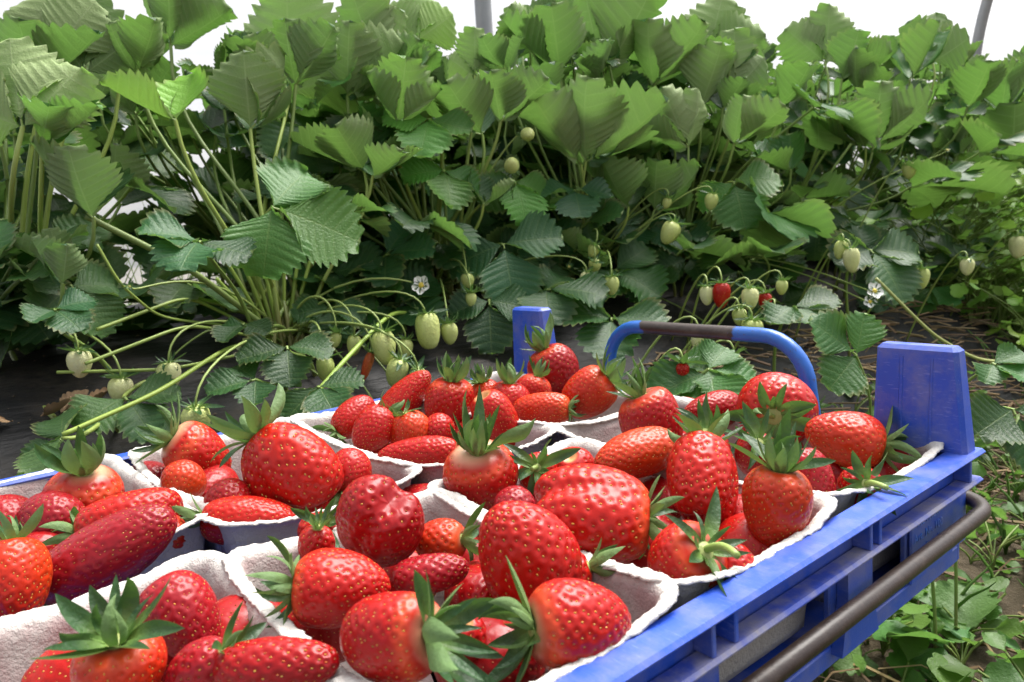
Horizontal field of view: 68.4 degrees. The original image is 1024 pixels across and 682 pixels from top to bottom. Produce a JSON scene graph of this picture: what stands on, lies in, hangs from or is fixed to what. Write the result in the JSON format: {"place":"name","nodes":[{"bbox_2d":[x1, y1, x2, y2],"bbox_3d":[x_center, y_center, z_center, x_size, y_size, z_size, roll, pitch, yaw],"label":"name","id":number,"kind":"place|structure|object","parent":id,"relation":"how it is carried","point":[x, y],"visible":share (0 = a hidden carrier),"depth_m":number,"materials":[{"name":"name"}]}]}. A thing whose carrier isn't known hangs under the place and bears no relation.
{"place":"outdoors","nodes":[
{"label":"outdoors","id":0,"kind":"place"},
{"bbox_2d":[110,201,226,305],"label":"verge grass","id":1,"kind":"structure","parent":0,"point":[191,276],"depth_m":1.68,"materials":[{"name":"green plant"}]},
{"bbox_2d":[812,397,1023,681],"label":"ground","id":2,"kind":"structure","parent":0,"point":[1011,602],"depth_m":0.80,"materials":[{"name":"soil"}]},
{"bbox_2d":[474,0,492,33],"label":"tunnel hoop","id":3,"kind":"object","parent":2,"relation":"on","point":[483,14],"visible":0.24,"depth_m":2.69,"materials":[{"name":"metal"}]},
{"bbox_2d":[0,257,1023,478],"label":"mulch film","id":4,"kind":"object","parent":2,"relation":"on","point":[31,384],"visible":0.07,"depth_m":0.85,"materials":[{"name":"plastic"}]},
{"bbox_2d":[0,114,99,233],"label":"strawberry plant","id":5,"kind":"object","parent":4,"relation":"on","point":[23,156],"visible":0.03,"depth_m":1.04,"materials":[{"name":"green plant"}]},
{"bbox_2d":[40,397,70,415],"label":"withered leaf","id":6,"kind":"object","parent":4,"relation":"on","point":[52,408],"visible":0.95,"depth_m":0.64,"materials":[{"name":"plant"}]},
{"bbox_2d":[60,389,88,414],"bbox_3d":[-0.393,0.054,0.675,0.026,0.017,0.024,-10,10,-37],"label":"withered leaf","id":7,"kind":"object","parent":4,"relation":"on","point":[71,394],"visible":0.61,"depth_m":0.68,"materials":[{"name":"plant"}]},
{"bbox_2d":[0,0,210,475],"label":"strawberry plant","id":8,"kind":"object","parent":4,"relation":"on","point":[58,282],"visible":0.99,"depth_m":0.68,"materials":[{"name":"green plant"}]},
{"bbox_2d":[37,25,352,292],"bbox_3d":[-0.445,-0.276,1.186,0.554,0.426,0.517,-10,10,-37],"label":"strawberry plant","id":9,"kind":"object","parent":4,"relation":"on","point":[137,136],"visible":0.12,"depth_m":1.07,"materials":[{"name":"green plant"}]},
{"bbox_2d":[57,0,448,435],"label":"strawberry plant","id":10,"kind":"object","parent":4,"relation":"on","point":[314,250],"visible":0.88,"depth_m":0.83,"materials":[{"name":"green plant"}]},
{"bbox_2d":[362,33,556,277],"bbox_3d":[-0.110,-0.353,1.426,0.590,0.517,0.527,-10,10,-37],"label":"strawberry plant","id":11,"kind":"object","parent":4,"relation":"on","point":[440,74],"visible":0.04,"depth_m":1.35,"materials":[{"name":"green plant"}]},
{"bbox_2d":[518,55,722,220],"bbox_3d":[0.247,-0.422,1.721,0.671,0.514,0.552,-10,10,-37],"label":"strawberry plant","id":12,"kind":"object","parent":4,"relation":"on","point":[680,77],"visible":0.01,"depth_m":1.56,"materials":[{"name":"green plant"}]},
{"bbox_2d":[284,0,1023,647],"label":"strawberry plant","id":13,"kind":"object","parent":4,"relation":"on","point":[392,62],"visible":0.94,"depth_m":0.95,"materials":[{"name":"green plant"}]},
{"bbox_2d":[546,0,936,355],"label":"strawberry plant","id":14,"kind":"object","parent":4,"relation":"on","point":[711,51],"visible":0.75,"depth_m":1.21,"materials":[{"name":"green plant"}]},
{"bbox_2d":[741,61,846,148],"bbox_3d":[0.683,-0.494,2.048,0.780,0.573,0.558,-10,10,-37],"label":"strawberry plant","id":15,"kind":"object","parent":4,"relation":"on","point":[791,129],"depth_m":1.90,"materials":[{"name":"green plant"}]},
{"bbox_2d":[693,2,1023,341],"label":"strawberry plant","id":16,"kind":"object","parent":4,"relation":"on","point":[827,32],"visible":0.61,"depth_m":1.36,"materials":[{"name":"green plant"}]},
{"bbox_2d":[724,12,1023,283],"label":"strawberry plant","id":17,"kind":"object","parent":4,"relation":"on","point":[918,43],"visible":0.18,"depth_m":1.53,"materials":[{"name":"green plant"}]},
{"bbox_2d":[837,70,946,174],"bbox_3d":[1.187,-0.598,2.429,0.750,0.518,0.457,-8,9,-27],"label":"strawberry plant","id":18,"kind":"object","parent":4,"relation":"on","point":[926,77],"depth_m":2.37,"materials":[{"name":"green plant"}]},
{"bbox_2d":[829,41,1023,363],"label":"strawberry plant","id":19,"kind":"object","parent":4,"relation":"on","point":[1001,106],"visible":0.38,"depth_m":1.72,"materials":[{"name":"green plant"}]},
{"bbox_2d":[870,53,1023,200],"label":"strawberry plant","id":20,"kind":"object","parent":4,"relation":"on","point":[924,71],"visible":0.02,"depth_m":2.09,"materials":[{"name":"green plant"}]},
{"bbox_2d":[0,0,1023,304],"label":"tunnel film","id":21,"kind":"object","parent":2,"relation":"on","point":[880,18],"visible":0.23,"depth_m":3.85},
{"bbox_2d":[454,0,1023,653],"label":"strawberry plant","id":22,"kind":"object","parent":2,"relation":"on","point":[590,122],"visible":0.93,"depth_m":1.07,"materials":[{"name":"green plant"}]},
{"bbox_2d":[605,320,991,681],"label":"carrying frame","id":23,"kind":"object","parent":2,"relation":"on","point":[798,654],"visible":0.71,"depth_m":0.35,"materials":[{"name":"metal"}]},
{"bbox_2d":[0,306,985,681],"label":"plastic crate","id":24,"kind":"object","parent":23,"relation":"on","point":[922,390],"visible":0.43,"depth_m":0.33,"materials":[{"name":"plastic"}]},
{"bbox_2d":[0,454,207,574],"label":"punnet","id":25,"kind":"object","parent":24,"relation":"in","point":[134,479],"visible":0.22,"depth_m":0.45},
{"bbox_2d":[0,494,28,539],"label":"strawberry","id":26,"kind":"object","parent":25,"relation":"in","point":[11,504],"visible":0.27,"depth_m":0.40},
{"bbox_2d":[0,503,52,616],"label":"strawberry","id":27,"kind":"object","parent":25,"relation":"in","point":[26,569],"visible":0.8,"depth_m":0.30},
{"bbox_2d":[26,531,57,551],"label":"strawberry","id":28,"kind":"object","parent":25,"relation":"in","point":[41,536],"visible":0.09,"depth_m":0.38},
{"bbox_2d":[17,490,84,533],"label":"strawberry","id":29,"kind":"object","parent":25,"relation":"in","point":[58,505],"visible":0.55,"depth_m":0.39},
{"bbox_2d":[44,503,177,605],"bbox_3d":[-0.184,0.098,0.336,0.075,0.039,0.033,-32,13,-7],"label":"strawberry","id":30,"kind":"object","parent":25,"relation":"on","point":[129,542],"visible":0.9,"depth_m":0.33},
{"bbox_2d":[39,487,183,545],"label":"strawberry","id":31,"kind":"object","parent":25,"relation":"in","point":[96,510],"visible":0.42,"depth_m":0.38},
{"label":"strawberry","id":32,"kind":"object","parent":25,"relation":"in","visible":0},
{"bbox_2d":[34,426,124,506],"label":"strawberry","id":33,"kind":"object","parent":32,"relation":"on","point":[84,476],"visible":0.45,"depth_m":0.41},
{"bbox_2d":[0,550,363,681],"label":"punnet","id":34,"kind":"object","parent":24,"relation":"in","point":[25,636],"visible":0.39,"depth_m":0.29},
{"bbox_2d":[21,642,72,681],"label":"strawberry","id":35,"kind":"object","parent":34,"relation":"in","point":[45,670],"visible":0.17,"depth_m":0.26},
{"bbox_2d":[29,574,183,681],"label":"strawberry","id":36,"kind":"object","parent":34,"relation":"in","point":[113,640],"visible":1,"depth_m":0.23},
{"bbox_2d":[136,570,220,657],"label":"strawberry","id":37,"kind":"object","parent":34,"relation":"in","point":[188,601],"visible":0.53,"depth_m":0.27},
{"bbox_2d":[164,600,266,681],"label":"strawberry","id":38,"kind":"object","parent":34,"relation":"in","point":[193,661],"visible":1,"depth_m":0.23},
{"bbox_2d":[217,594,289,637],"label":"strawberry","id":39,"kind":"object","parent":34,"relation":"in","point":[229,605],"visible":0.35,"depth_m":0.28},
{"bbox_2d":[213,636,339,681],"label":"strawberry","id":40,"kind":"object","parent":34,"relation":"in","point":[280,659],"visible":1,"depth_m":0.23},
{"bbox_2d":[127,417,422,553],"bbox_3d":[-0.152,0.101,0.468,0.119,0.060,0.214,-10,10,-37],"label":"punnet","id":41,"kind":"object","parent":24,"relation":"in","point":[235,535],"visible":0.17,"depth_m":0.40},
{"bbox_2d":[132,461,164,478],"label":"strawberry","id":42,"kind":"object","parent":41,"relation":"in","point":[156,468],"visible":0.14,"depth_m":0.50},
{"bbox_2d":[131,392,231,468],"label":"strawberry","id":43,"kind":"object","parent":41,"relation":"in","point":[201,445],"visible":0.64,"depth_m":0.49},
{"bbox_2d":[160,460,206,496],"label":"strawberry","id":44,"kind":"object","parent":41,"relation":"in","point":[187,476],"visible":0.72,"depth_m":0.44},
{"bbox_2d":[201,465,238,496],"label":"strawberry","id":45,"kind":"object","parent":41,"relation":"in","point":[215,474],"visible":0.18,"depth_m":0.48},
{"bbox_2d":[204,478,252,502],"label":"strawberry","id":46,"kind":"object","parent":41,"relation":"in","point":[226,487],"visible":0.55,"depth_m":0.39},
{"bbox_2d":[171,493,295,544],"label":"strawberry","id":47,"kind":"object","parent":41,"relation":"in","point":[245,508],"visible":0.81,"depth_m":0.37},
{"label":"strawberry","id":48,"kind":"object","parent":41,"relation":"in","visible":0},
{"bbox_2d":[202,383,343,512],"bbox_3d":[-0.129,0.061,0.416,0.058,0.080,0.053,-47,-7,32],"label":"strawberry","id":49,"kind":"object","parent":48,"relation":"on","point":[295,466],"visible":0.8,"depth_m":0.40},
{"bbox_2d":[290,400,557,484],"bbox_3d":[-0.068,0.086,0.535,0.117,0.060,0.207,-10,10,-37],"label":"punnet","id":50,"kind":"object","parent":24,"relation":"in","point":[536,439],"visible":0.12,"depth_m":0.49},
{"bbox_2d":[311,395,374,443],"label":"strawberry","id":51,"kind":"object","parent":50,"relation":"in","point":[344,417],"visible":0.69,"depth_m":0.57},
{"bbox_2d":[371,442,391,453],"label":"strawberry","id":52,"kind":"object","parent":50,"relation":"in","point":[375,451],"visible":0.01,"depth_m":0.52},
{"bbox_2d":[352,389,404,451],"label":"strawberry","id":53,"kind":"object","parent":52,"relation":"on","point":[372,428],"visible":0.98,"depth_m":0.51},
{"bbox_2d":[378,370,430,414],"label":"strawberry","id":54,"kind":"object","parent":50,"relation":"in","point":[413,387],"visible":0.54,"depth_m":0.60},
{"bbox_2d":[386,399,427,442],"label":"strawberry","id":55,"kind":"object","parent":50,"relation":"in","point":[407,423],"visible":0.6,"depth_m":0.51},
{"bbox_2d":[377,435,457,463],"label":"strawberry","id":56,"kind":"object","parent":50,"relation":"in","point":[429,449],"visible":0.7,"depth_m":0.46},
{"bbox_2d":[427,413,454,438],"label":"strawberry","id":57,"kind":"object","parent":50,"relation":"in","point":[438,424],"visible":0.59,"depth_m":0.51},
{"bbox_2d":[424,351,474,424],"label":"strawberry","id":58,"kind":"object","parent":50,"relation":"in","point":[445,393],"visible":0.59,"depth_m":0.56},
{"bbox_2d":[470,389,518,446],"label":"strawberry","id":59,"kind":"object","parent":50,"relation":"in","point":[507,418],"visible":0.48,"depth_m":0.51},
{"bbox_2d":[221,488,678,681],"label":"punnet","id":60,"kind":"object","parent":24,"relation":"in","point":[646,603],"visible":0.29,"depth_m":0.29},
{"bbox_2d":[290,496,339,547],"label":"strawberry","id":61,"kind":"object","parent":60,"relation":"in","point":[304,523],"visible":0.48,"depth_m":0.35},
{"bbox_2d":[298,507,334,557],"bbox_3d":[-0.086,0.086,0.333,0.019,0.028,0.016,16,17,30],"label":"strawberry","id":62,"kind":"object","parent":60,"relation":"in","point":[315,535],"visible":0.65,"depth_m":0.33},
{"bbox_2d":[244,536,390,628],"bbox_3d":[-0.070,0.088,0.280,0.050,0.033,0.036,-5,8,-8],"label":"strawberry","id":63,"kind":"object","parent":60,"relation":"in","point":[325,588],"visible":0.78,"depth_m":0.27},
{"bbox_2d":[289,611,345,662],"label":"strawberry","id":64,"kind":"object","parent":60,"relation":"in","point":[331,637],"visible":0.1,"depth_m":0.29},
{"bbox_2d":[382,550,435,596],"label":"strawberry","id":65,"kind":"object","parent":60,"relation":"in","point":[388,571],"visible":0.03,"depth_m":0.33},
{"bbox_2d":[335,474,424,567],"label":"strawberry","id":66,"kind":"object","parent":65,"relation":"on","point":[380,520],"visible":0.94,"depth_m":0.30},
{"bbox_2d":[340,570,504,681],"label":"strawberry","id":67,"kind":"object","parent":60,"relation":"in","point":[417,635],"visible":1,"depth_m":0.22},
{"bbox_2d":[444,560,492,610],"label":"strawberry","id":68,"kind":"object","parent":60,"relation":"in","point":[473,585],"visible":0.17,"depth_m":0.30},
{"bbox_2d":[393,553,468,593],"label":"strawberry","id":69,"kind":"object","parent":68,"relation":"on","point":[444,571],"visible":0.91,"depth_m":0.29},
{"bbox_2d":[416,501,485,560],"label":"strawberry","id":70,"kind":"object","parent":68,"relation":"on","point":[447,535],"visible":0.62,"depth_m":0.32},
{"bbox_2d":[434,618,544,681],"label":"strawberry","id":71,"kind":"object","parent":60,"relation":"in","point":[496,629],"visible":0.32,"depth_m":0.25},
{"bbox_2d":[462,617,487,660],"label":"strawberry","id":72,"kind":"object","parent":71,"relation":"on","point":[481,634],"visible":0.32,"depth_m":0.25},
{"bbox_2d":[478,556,631,681],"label":"strawberry","id":73,"kind":"object","parent":60,"relation":"in","point":[558,623],"visible":1,"depth_m":0.23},
{"bbox_2d":[580,537,624,581],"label":"strawberry","id":74,"kind":"object","parent":60,"relation":"in","point":[598,559],"visible":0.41,"depth_m":0.29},
{"bbox_2d":[423,371,629,445],"bbox_3d":[0.013,0.070,0.602,0.118,0.060,0.203,-10,10,-37],"label":"punnet","id":75,"kind":"object","parent":24,"relation":"in","point":[612,409],"visible":0.06,"depth_m":0.58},
{"bbox_2d":[464,363,495,396],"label":"strawberry","id":76,"kind":"object","parent":75,"relation":"in","point":[481,380],"visible":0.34,"depth_m":0.60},
{"bbox_2d":[490,358,529,404],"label":"strawberry","id":77,"kind":"object","parent":75,"relation":"in","point":[510,388],"visible":0.35,"depth_m":0.56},
{"bbox_2d":[513,392,585,422],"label":"strawberry","id":78,"kind":"object","parent":75,"relation":"in","point":[552,407],"visible":0.75,"depth_m":0.54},
{"bbox_2d":[561,345,633,418],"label":"strawberry","id":79,"kind":"object","parent":75,"relation":"in","point":[590,385],"visible":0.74,"depth_m":0.55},
{"label":"strawberry","id":80,"kind":"object","parent":75,"relation":"in","visible":0},
{"bbox_2d":[522,312,578,392],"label":"strawberry","id":81,"kind":"object","parent":80,"relation":"on","point":[563,364],"visible":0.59,"depth_m":0.62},
{"label":"strawberry","id":82,"kind":"object","parent":75,"relation":"in","visible":0},
{"bbox_2d":[517,355,551,393],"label":"strawberry","id":83,"kind":"object","parent":82,"relation":"on","point":[536,382],"visible":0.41,"depth_m":0.60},
{"bbox_2d":[427,437,837,681],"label":"punnet","id":84,"kind":"object","parent":24,"relation":"in","point":[825,505],"visible":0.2,"depth_m":0.31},
{"bbox_2d":[442,385,535,510],"bbox_3d":[-0.015,0.057,0.391,0.044,0.064,0.038,-27,38,-35],"label":"strawberry","id":85,"kind":"object","parent":84,"relation":"in","point":[480,467],"visible":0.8,"depth_m":0.38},
{"bbox_2d":[494,485,535,504],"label":"strawberry","id":86,"kind":"object","parent":84,"relation":"in","point":[515,493],"visible":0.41,"depth_m":0.36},
{"bbox_2d":[556,446,593,466],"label":"strawberry","id":87,"kind":"object","parent":84,"relation":"in","point":[582,455],"visible":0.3,"depth_m":0.40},
{"bbox_2d":[534,463,684,562],"bbox_3d":[0.040,0.078,0.327,0.065,0.043,0.044,5,41,9],"label":"strawberry","id":88,"kind":"object","parent":84,"relation":"in","point":[589,505],"visible":0.77,"depth_m":0.31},
{"bbox_2d":[594,426,673,477],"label":"strawberry","id":89,"kind":"object","parent":84,"relation":"in","point":[640,452],"visible":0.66,"depth_m":0.39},
{"bbox_2d":[620,513,673,567],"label":"strawberry","id":90,"kind":"object","parent":84,"relation":"in","point":[642,561],"visible":0.05,"depth_m":0.34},
{"bbox_2d":[637,474,680,518],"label":"strawberry","id":91,"kind":"object","parent":84,"relation":"in","point":[648,482],"visible":0.2,"depth_m":0.40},
{"bbox_2d":[647,486,750,596],"bbox_3d":[0.073,0.081,0.284,0.034,0.040,0.047,-9,9,-28],"label":"strawberry","id":92,"kind":"object","parent":84,"relation":"in","point":[679,549],"visible":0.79,"depth_m":0.28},
{"bbox_2d":[666,410,742,523],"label":"strawberry","id":93,"kind":"object","parent":84,"relation":"in","point":[701,464],"visible":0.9,"depth_m":0.35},
{"bbox_2d":[724,544,753,580],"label":"strawberry","id":94,"kind":"object","parent":84,"relation":"in","point":[744,560],"visible":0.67,"depth_m":0.28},
{"bbox_2d":[719,513,769,555],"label":"strawberry","id":95,"kind":"object","parent":84,"relation":"in","point":[739,528],"visible":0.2,"depth_m":0.33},
{"bbox_2d":[728,409,835,546],"bbox_3d":[0.111,0.059,0.323,0.035,0.059,0.039,-7,8,-17],"label":"strawberry","id":96,"kind":"object","parent":95,"relation":"on","point":[777,497],"visible":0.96,"depth_m":0.31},
{"bbox_2d":[553,395,943,602],"bbox_3d":[0.129,0.083,0.449,0.124,0.060,0.205,-10,10,-37],"label":"punnet","id":97,"kind":"object","parent":24,"relation":"in","point":[605,432],"visible":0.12,"depth_m":0.40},
{"bbox_2d":[675,391,735,449],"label":"strawberry","id":98,"kind":"object","parent":97,"relation":"in","point":[705,419],"visible":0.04,"depth_m":0.43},
{"bbox_2d":[683,390,737,424],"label":"strawberry","id":99,"kind":"object","parent":97,"relation":"in","point":[724,400],"visible":0.3,"depth_m":0.50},
{"bbox_2d":[734,401,775,474],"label":"strawberry","id":100,"kind":"object","parent":97,"relation":"in","point":[746,464],"visible":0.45,"depth_m":0.41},
{"bbox_2d":[721,372,818,453],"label":"strawberry","id":101,"kind":"object","parent":97,"relation":"in","point":[779,395],"visible":0.69,"depth_m":0.45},
{"bbox_2d":[798,448,835,491],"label":"strawberry","id":102,"kind":"object","parent":97,"relation":"in","point":[822,478],"visible":0.29,"depth_m":0.35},
{"bbox_2d":[804,406,921,471],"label":"strawberry","id":103,"kind":"object","parent":97,"relation":"in","point":[838,436],"visible":0.92,"depth_m":0.40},
{"bbox_2d":[836,450,914,515],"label":"strawberry","id":104,"kind":"object","parent":97,"relation":"in","point":[857,474],"visible":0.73,"depth_m":0.35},
{"bbox_2d":[871,449,909,475],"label":"strawberry","id":105,"kind":"object","parent":97,"relation":"in","point":[887,469],"visible":0.12,"depth_m":0.41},
{"label":"strawberry","id":106,"kind":"object","parent":97,"relation":"in","visible":0},
{"bbox_2d":[606,357,682,435],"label":"strawberry","id":107,"kind":"object","parent":106,"relation":"on","point":[642,405],"visible":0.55,"depth_m":0.47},
{"bbox_2d":[643,281,1023,519],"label":"dry grass","id":108,"kind":"structure","parent":2,"relation":"on","point":[867,366],"depth_m":1.29,"materials":[{"name":"plant"}]},
{"bbox_2d":[832,603,930,675],"bbox_3d":[0.350,0.274,0.714,0.153,0.076,0.088,-6,8,-10],"label":"weed","id":109,"kind":"object","parent":2,"relation":"on","point":[846,662],"visible":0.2,"depth_m":0.68,"materials":[{"name":"green plant"}]},
{"bbox_2d":[818,331,1023,681],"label":"straw litter","id":110,"kind":"object","parent":2,"relation":"on","point":[883,674],"visible":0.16,"depth_m":0.86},
{"bbox_2d":[819,153,1023,681],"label":"weed cover","id":111,"kind":"object","parent":2,"relation":"on","point":[999,286],"visible":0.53,"depth_m":1.22,"materials":[{"name":"green plant"}]},
{"bbox_2d":[872,579,1021,679],"bbox_3d":[0.414,0.269,0.674,0.159,0.070,0.138,-10,10,-37],"label":"weed","id":112,"kind":"object","parent":2,"relation":"on","point":[975,611],"visible":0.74,"depth_m":0.71,"materials":[{"name":"green plant"}]},
{"bbox_2d":[971,0,992,57],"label":"tunnel hoop","id":113,"kind":"object","parent":2,"relation":"on","point":[982,20],"visible":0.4,"depth_m":5.20,"materials":[{"name":"metal"}]},
{"bbox_2d":[964,506,1023,570],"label":"weed","id":114,"kind":"object","parent":2,"relation":"on","point":[1011,530],"visible":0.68,"depth_m":0.88,"materials":[{"name":"green plant"}]},
{"bbox_2d":[972,438,1023,485],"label":"weed","id":115,"kind":"object","parent":2,"relation":"on","point":[979,443],"visible":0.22,"depth_m":1.09,"materials":[{"name":"green plant"}]},
{"label":"strawberry","id":116,"kind":"object","parent":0,"visible":0},
{"bbox_2d":[333,447,371,505],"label":"strawberry","id":117,"kind":"object","parent":116,"relation":"on","point":[356,463],"visible":0.52,"depth_m":0.43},
{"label":"strawberry","id":118,"kind":"object","parent":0,"visible":0},
{"bbox_2d":[478,501,581,603],"bbox_3d":[0.005,0.080,0.287,0.039,0.044,0.037,-20,20,22],"label":"strawberry","id":119,"kind":"object","parent":118,"relation":"on","point":[536,545],"visible":0.79,"depth_m":0.27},
{"label":"strawberry","id":120,"kind":"object","parent":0,"visible":0},
{"bbox_2d":[503,438,580,494],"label":"strawberry","id":121,"kind":"object","parent":120,"relation":"on","point":[534,467],"visible":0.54,"depth_m":0.40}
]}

